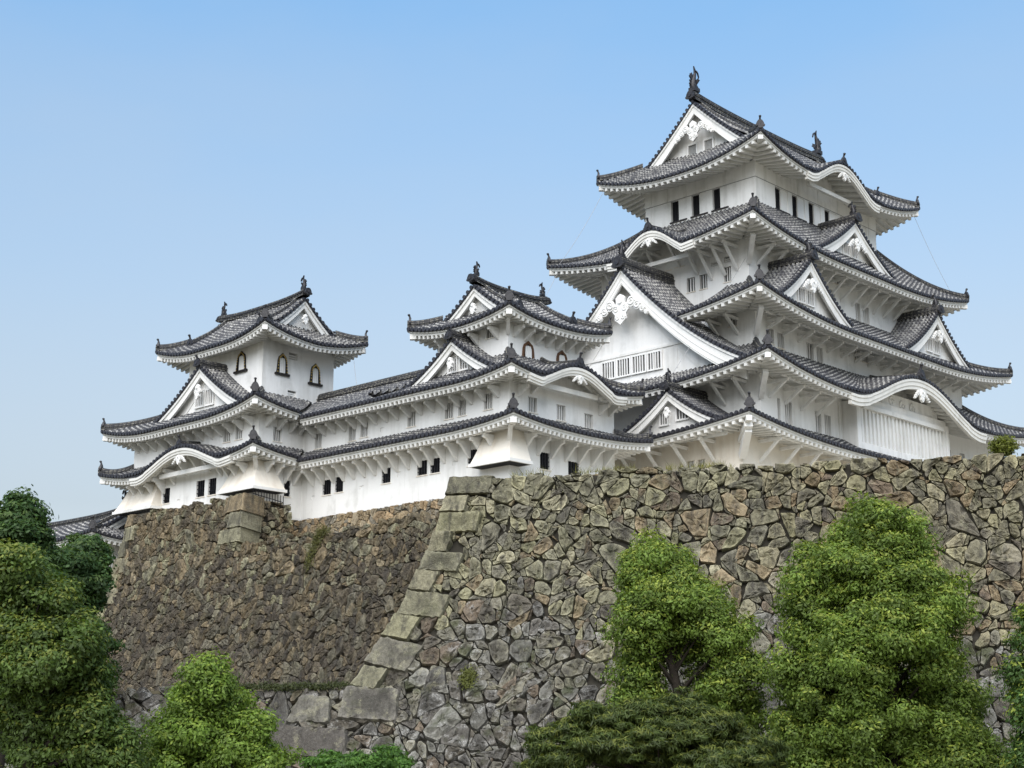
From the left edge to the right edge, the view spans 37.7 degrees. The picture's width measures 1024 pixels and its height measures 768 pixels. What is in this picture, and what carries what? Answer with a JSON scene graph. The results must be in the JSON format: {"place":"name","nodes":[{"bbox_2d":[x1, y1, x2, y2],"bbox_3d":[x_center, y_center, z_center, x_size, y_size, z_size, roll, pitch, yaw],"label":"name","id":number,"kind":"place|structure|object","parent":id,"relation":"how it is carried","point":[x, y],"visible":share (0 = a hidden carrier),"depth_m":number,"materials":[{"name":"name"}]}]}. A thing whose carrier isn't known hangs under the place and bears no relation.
{"place":"outdoors","nodes":[
{"label":"outdoors","id":0,"kind":"place"},
{"bbox_2d":[0,0,1023,522],"label":"sky","id":1,"kind":"structure","parent":0,"point":[164,164],"materials":[{"name":"blue"}]},
{"label":"ground","id":2,"kind":"structure","parent":0,"visible":0},
{"bbox_2d":[0,484,74,767],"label":"tree","id":3,"kind":"object","parent":2,"relation":"on","point":[23,518],"visible":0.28,"depth_m":60.18,"materials":[{"name":"green plant"}]},
{"bbox_2d":[0,538,168,767],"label":"tree","id":4,"kind":"object","parent":2,"relation":"on","point":[46,663],"visible":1,"depth_m":38.45,"materials":[{"name":"green plant"}]},
{"bbox_2d":[47,532,126,699],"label":"tree","id":5,"kind":"object","parent":2,"relation":"on","point":[90,567],"visible":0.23,"depth_m":65.11,"materials":[{"name":"green plant"}]},
{"bbox_2d":[139,646,311,767],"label":"tree","id":6,"kind":"object","parent":2,"relation":"on","point":[206,719],"visible":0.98,"depth_m":43.36,"materials":[{"name":"green plant"}]},
{"bbox_2d":[115,689,341,693],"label":"ledge","id":7,"kind":"object","parent":2,"relation":"on","point":[152,692],"depth_m":67.06,"materials":[{"name":"grey stone"}]},
{"bbox_2d":[297,743,416,767],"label":"shrub","id":8,"kind":"object","parent":2,"relation":"on","point":[388,756],"visible":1,"depth_m":39.75,"materials":[{"name":"green plant"}]},
{"bbox_2d":[96,493,682,690],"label":"stone wall","id":9,"kind":"structure","parent":2,"relation":"on","point":[228,575],"depth_m":85.46,"materials":[{"name":"stone"}]},
{"bbox_2d":[98,275,368,520],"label":"castle turret","id":10,"kind":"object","parent":9,"relation":"on","point":[225,424],"visible":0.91,"depth_m":97.27,"materials":[{"name":"white paint"}]},
{"bbox_2d":[253,489,283,505],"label":"spiked rail","id":11,"kind":"object","parent":9,"relation":"attached to","point":[269,498],"visible":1,"depth_m":90.65,"materials":[{"name":"black metal"}]},
{"bbox_2d":[303,523,332,578],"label":"hanging plant","id":12,"kind":"object","parent":9,"relation":"hanging from","point":[308,559],"visible":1,"depth_m":82.72,"materials":[{"name":"green plant"}]},
{"bbox_2d":[288,474,597,536],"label":"stone footing","id":13,"kind":"object","parent":9,"relation":"attached to","point":[360,518],"visible":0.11,"depth_m":88.89,"materials":[{"name":"stone"}]},
{"bbox_2d":[4,453,1023,767],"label":"stone wall","id":14,"kind":"structure","parent":2,"relation":"on","point":[510,595],"depth_m":63.92,"materials":[{"name":"grey stone"}]},
{"bbox_2d":[161,679,353,692],"bbox_3d":[-10.983,13.098,65.049,9.268,0.631,0.386,-3,-14,14],"label":"ledge moss","id":15,"kind":"object","parent":14,"relation":"on","point":[289,686],"visible":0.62,"depth_m":64.66,"materials":[{"name":"green plant"}]},
{"bbox_2d":[457,663,480,693],"bbox_3d":[-1.843,12.388,63.049,1.083,1.306,0.722,0,-13,2],"label":"wall plant","id":16,"kind":"object","parent":14,"relation":"attached to","point":[467,676],"depth_m":63.05,"materials":[{"name":"green plant"}]},
{"bbox_2d":[368,261,653,502],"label":"castle turret","id":17,"kind":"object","parent":14,"relation":"on","point":[505,383],"visible":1,"depth_m":85.50,"materials":[{"name":"white paint"}]},
{"bbox_2d":[511,458,733,476],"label":"wall grass","id":18,"kind":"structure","parent":14,"relation":"on","point":[669,467],"depth_m":67.14,"materials":[{"name":"green plant"}]},
{"bbox_2d":[987,434,1020,457],"bbox_3d":[20.801,2.627,63.499,1.397,1.056,1.406,-12,-18,42],"label":"bush","id":19,"kind":"object","parent":14,"relation":"on","point":[1007,446],"visible":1,"depth_m":63.23,"materials":[{"name":"green plant"}]},
{"bbox_2d":[513,686,796,767],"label":"shrub","id":20,"kind":"object","parent":2,"relation":"on","point":[683,731],"visible":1,"depth_m":38.27,"materials":[{"name":"green plant"}]},
{"bbox_2d":[593,524,776,734],"bbox_3d":[6.214,9.933,54.435,6.770,9.786,5.399,1,-13,-4],"label":"tree","id":21,"kind":"object","parent":2,"relation":"on","point":[664,595],"visible":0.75,"depth_m":53.41,"materials":[{"name":"green plant"}]},
{"bbox_2d":[744,488,1018,767],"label":"tree","id":22,"kind":"object","parent":2,"relation":"on","point":[851,693],"visible":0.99,"depth_m":49.71,"materials":[{"name":"green plant"}]},
{"bbox_2d":[989,603,1023,767],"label":"tree","id":23,"kind":"object","parent":2,"relation":"on","point":[1015,683],"visible":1,"depth_m":46.95,"materials":[{"name":"green plant"}]},
{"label":"terrace","id":24,"kind":"structure","parent":0,"visible":0},
{"bbox_2d":[47,490,127,567],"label":"gate building","id":25,"kind":"structure","parent":24,"relation":"on","point":[109,526],"depth_m":101.08,"materials":[{"name":"grey tile"}]},
{"bbox_2d":[295,369,424,520],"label":"castle gallery","id":26,"kind":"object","parent":24,"relation":"on","point":[350,460],"visible":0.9,"depth_m":90.67,"materials":[{"name":"white paint"}]},
{"bbox_2d":[546,66,1023,471],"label":"castle keep","id":27,"kind":"structure","parent":24,"relation":"on","point":[761,299],"depth_m":101.56,"materials":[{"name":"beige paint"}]}
]}

